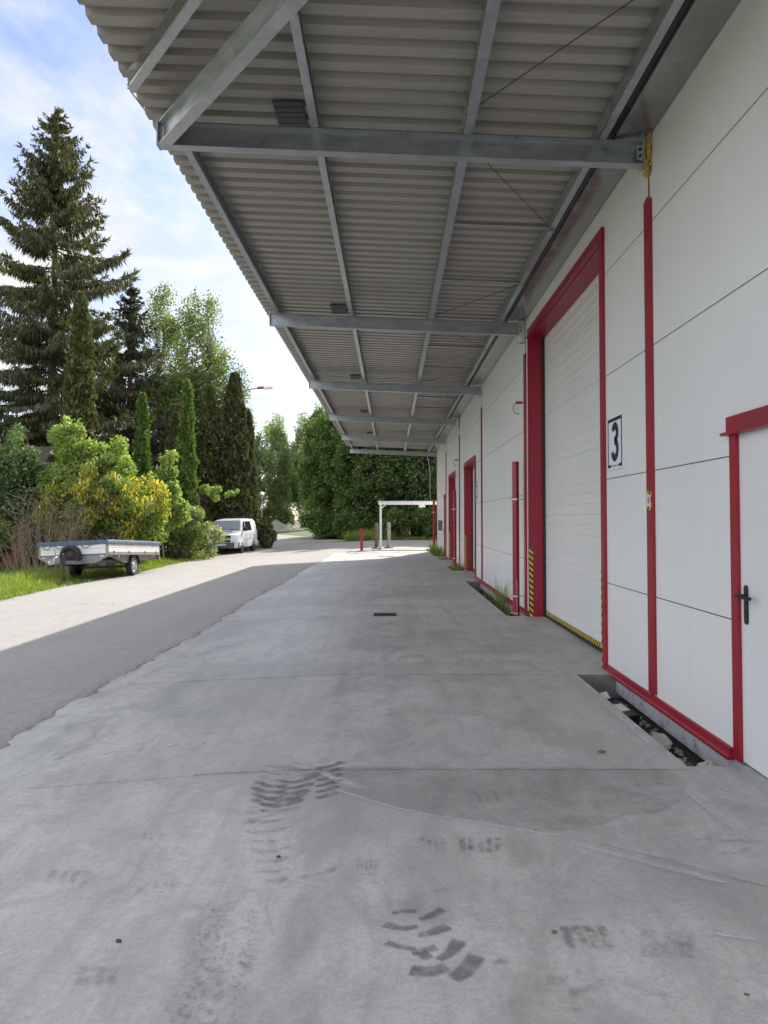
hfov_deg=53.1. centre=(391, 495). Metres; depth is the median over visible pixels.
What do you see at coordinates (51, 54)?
sky
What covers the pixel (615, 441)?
number sign
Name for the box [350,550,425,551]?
channel drain
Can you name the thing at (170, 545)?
dark shrub
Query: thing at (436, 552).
weed tuft
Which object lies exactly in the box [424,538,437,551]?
weed tuft
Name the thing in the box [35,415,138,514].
ash tree
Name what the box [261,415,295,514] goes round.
birch tree
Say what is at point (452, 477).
loading door
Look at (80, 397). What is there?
thuja tree
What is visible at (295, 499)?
birch tree
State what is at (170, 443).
thuja tree
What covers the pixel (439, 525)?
mailbox
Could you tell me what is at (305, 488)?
forest tree
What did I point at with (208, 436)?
thuja tree
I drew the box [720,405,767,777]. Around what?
personnel door
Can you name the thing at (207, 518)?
dark tree
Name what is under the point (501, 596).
weed tuft
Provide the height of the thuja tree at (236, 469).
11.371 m
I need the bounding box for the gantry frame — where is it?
[378,501,436,549]
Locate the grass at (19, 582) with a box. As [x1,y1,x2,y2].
[0,526,436,601]
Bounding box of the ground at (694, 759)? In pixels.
[0,520,704,765]
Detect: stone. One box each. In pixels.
[650,732,672,749]
[696,760,717,766]
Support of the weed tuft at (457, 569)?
on the ground at (694, 759)
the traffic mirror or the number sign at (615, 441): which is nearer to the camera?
the number sign at (615, 441)
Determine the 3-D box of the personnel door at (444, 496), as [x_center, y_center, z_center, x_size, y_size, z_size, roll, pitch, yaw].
[2.196,1.237,31.319,0.127,2.546,1.265,0,-2,0]
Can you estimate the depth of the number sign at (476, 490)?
19.58 m
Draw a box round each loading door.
[448,471,455,559]
[463,455,475,577]
[525,227,607,669]
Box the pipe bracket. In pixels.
[513,401,524,413]
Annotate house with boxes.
[0,446,60,565]
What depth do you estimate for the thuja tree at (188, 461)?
39.05 m
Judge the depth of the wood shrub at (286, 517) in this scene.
98.78 m
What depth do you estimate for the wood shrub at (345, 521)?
59.59 m
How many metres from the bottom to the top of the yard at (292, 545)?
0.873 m
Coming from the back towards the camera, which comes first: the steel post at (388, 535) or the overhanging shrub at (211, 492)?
the steel post at (388, 535)
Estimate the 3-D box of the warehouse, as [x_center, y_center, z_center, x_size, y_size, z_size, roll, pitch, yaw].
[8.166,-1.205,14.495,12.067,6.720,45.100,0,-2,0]
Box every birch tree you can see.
[124,281,200,468]
[157,286,252,457]
[247,406,277,509]
[261,413,296,508]
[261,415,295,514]
[281,412,309,527]
[297,402,323,518]
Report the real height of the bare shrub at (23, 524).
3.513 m
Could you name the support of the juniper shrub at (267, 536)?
on the ground at (694, 759)
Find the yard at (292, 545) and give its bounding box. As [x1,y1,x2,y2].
[207,534,436,558]
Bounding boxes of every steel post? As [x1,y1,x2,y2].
[372,523,379,548]
[384,522,392,547]
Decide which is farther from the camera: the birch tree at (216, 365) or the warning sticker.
the birch tree at (216, 365)
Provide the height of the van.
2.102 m
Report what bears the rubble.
on the ground at (694, 759)
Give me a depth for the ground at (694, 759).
7.13 m
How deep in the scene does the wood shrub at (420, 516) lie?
56.80 m
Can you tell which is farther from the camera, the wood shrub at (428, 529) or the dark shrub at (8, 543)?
the wood shrub at (428, 529)
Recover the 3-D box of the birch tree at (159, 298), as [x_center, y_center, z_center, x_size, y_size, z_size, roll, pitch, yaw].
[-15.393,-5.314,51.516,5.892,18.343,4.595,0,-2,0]
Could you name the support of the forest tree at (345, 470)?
on the ground at (694, 759)
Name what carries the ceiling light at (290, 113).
attached to the canopy
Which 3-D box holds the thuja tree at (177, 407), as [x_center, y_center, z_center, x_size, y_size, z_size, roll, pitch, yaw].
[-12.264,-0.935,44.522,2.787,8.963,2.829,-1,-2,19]
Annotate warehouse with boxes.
[436,0,767,777]
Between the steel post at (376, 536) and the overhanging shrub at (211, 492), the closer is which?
the overhanging shrub at (211, 492)
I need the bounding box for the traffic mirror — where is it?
[258,491,265,516]
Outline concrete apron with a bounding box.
[0,551,767,1023]
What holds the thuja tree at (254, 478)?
on the ground at (694, 759)
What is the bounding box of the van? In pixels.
[206,516,256,552]
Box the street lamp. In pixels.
[243,386,272,394]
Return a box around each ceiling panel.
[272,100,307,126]
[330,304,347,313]
[350,375,361,379]
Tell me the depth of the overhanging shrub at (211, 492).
39.60 m
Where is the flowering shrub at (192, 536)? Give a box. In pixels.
[129,503,227,558]
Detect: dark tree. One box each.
[33,460,136,561]
[127,456,184,529]
[197,491,212,532]
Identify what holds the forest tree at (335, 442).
on the ground at (694, 759)
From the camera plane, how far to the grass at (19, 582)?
26.57 m
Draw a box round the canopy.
[77,0,739,456]
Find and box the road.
[0,553,332,749]
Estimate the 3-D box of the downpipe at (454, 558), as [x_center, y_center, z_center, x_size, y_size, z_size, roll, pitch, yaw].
[2.067,1.177,24.726,0.218,2.700,0.157,1,-2,-34]
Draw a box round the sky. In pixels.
[0,0,331,519]
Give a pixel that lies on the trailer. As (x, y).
(75, 557)
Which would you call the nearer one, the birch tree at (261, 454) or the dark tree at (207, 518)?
the dark tree at (207, 518)
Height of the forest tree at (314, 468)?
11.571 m
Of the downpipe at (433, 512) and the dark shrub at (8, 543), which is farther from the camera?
the downpipe at (433, 512)
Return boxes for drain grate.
[373,613,395,615]
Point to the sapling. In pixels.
(179, 509)
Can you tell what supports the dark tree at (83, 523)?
on the ground at (694, 759)
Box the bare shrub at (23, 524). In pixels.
[0,486,102,571]
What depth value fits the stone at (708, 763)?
4.89 m
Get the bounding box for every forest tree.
[296,407,335,519]
[296,412,337,520]
[323,433,394,526]
[324,429,379,511]
[353,447,424,529]
[392,448,436,532]
[413,449,436,505]
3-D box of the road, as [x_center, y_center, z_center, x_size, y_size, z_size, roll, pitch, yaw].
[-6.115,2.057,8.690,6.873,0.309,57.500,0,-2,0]
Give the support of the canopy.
attached to the warehouse
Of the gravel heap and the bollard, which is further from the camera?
the gravel heap
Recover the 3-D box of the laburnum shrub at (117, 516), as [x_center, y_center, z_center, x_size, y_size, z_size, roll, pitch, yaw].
[-11.445,0.895,30.580,5.515,4.426,2.939,0,-2,0]
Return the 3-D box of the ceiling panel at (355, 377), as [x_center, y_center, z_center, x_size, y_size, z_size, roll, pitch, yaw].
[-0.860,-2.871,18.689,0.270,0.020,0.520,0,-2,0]
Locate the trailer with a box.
[37,539,160,580]
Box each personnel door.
[443,494,445,556]
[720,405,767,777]
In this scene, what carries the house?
on the ground at (694, 759)
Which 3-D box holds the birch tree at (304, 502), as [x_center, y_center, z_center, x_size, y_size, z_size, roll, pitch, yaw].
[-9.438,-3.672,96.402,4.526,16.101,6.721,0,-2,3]
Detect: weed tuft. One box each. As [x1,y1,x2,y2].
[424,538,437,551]
[428,545,445,556]
[446,561,463,570]
[481,574,510,609]
[498,601,511,615]
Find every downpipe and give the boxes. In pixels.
[432,500,436,544]
[452,490,458,568]
[509,461,523,615]
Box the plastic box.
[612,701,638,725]
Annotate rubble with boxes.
[477,590,695,766]
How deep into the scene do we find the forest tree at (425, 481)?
58.61 m
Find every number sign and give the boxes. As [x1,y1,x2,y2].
[476,481,477,500]
[607,412,623,470]
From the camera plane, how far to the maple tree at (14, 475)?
30.93 m
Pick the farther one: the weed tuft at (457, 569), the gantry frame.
the gantry frame
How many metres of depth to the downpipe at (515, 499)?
12.56 m
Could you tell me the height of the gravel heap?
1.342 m
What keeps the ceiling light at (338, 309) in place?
attached to the canopy
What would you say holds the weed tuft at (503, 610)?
on the ground at (694, 759)
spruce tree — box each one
[0,106,180,527]
[94,287,197,490]
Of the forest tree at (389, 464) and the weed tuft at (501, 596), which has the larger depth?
the forest tree at (389, 464)
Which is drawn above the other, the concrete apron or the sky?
the sky
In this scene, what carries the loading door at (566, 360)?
in the warehouse
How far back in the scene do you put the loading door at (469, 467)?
22.80 m
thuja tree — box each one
[59,291,99,472]
[131,392,153,494]
[163,403,204,522]
[163,411,179,480]
[174,378,200,548]
[195,386,223,548]
[214,371,252,548]
[238,409,260,547]
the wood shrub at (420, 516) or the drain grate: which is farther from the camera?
the wood shrub at (420, 516)
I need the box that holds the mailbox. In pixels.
[437,520,441,530]
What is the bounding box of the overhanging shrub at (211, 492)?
[184,484,239,521]
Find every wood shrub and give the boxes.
[257,504,295,524]
[296,507,337,539]
[330,507,376,539]
[370,505,410,538]
[402,505,436,537]
[417,506,436,537]
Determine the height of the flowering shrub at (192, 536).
2.963 m
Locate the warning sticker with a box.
[646,491,650,509]
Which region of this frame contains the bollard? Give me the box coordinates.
[359,529,363,550]
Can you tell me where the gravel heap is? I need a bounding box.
[271,520,301,530]
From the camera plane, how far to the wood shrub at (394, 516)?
57.09 m
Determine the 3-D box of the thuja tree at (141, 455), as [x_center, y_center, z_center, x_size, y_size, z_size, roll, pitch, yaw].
[-12.343,-0.908,38.054,1.318,8.504,1.399,-1,-2,37]
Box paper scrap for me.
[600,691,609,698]
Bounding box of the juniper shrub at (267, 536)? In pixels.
[257,517,276,547]
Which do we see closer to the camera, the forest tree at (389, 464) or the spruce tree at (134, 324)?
the spruce tree at (134, 324)
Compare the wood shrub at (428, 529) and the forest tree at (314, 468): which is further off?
the forest tree at (314, 468)
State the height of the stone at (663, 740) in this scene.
0.147 m
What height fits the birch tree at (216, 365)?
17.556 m
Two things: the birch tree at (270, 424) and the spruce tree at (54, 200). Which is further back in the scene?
the birch tree at (270, 424)
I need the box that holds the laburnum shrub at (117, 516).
[32,462,171,570]
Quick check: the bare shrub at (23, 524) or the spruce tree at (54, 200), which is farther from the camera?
the spruce tree at (54, 200)
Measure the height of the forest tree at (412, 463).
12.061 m
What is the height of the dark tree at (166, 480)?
5.650 m
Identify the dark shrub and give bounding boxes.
[0,519,15,561]
[103,511,180,556]
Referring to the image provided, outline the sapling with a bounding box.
[153,449,192,560]
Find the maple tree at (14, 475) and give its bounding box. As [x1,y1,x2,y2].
[0,422,65,569]

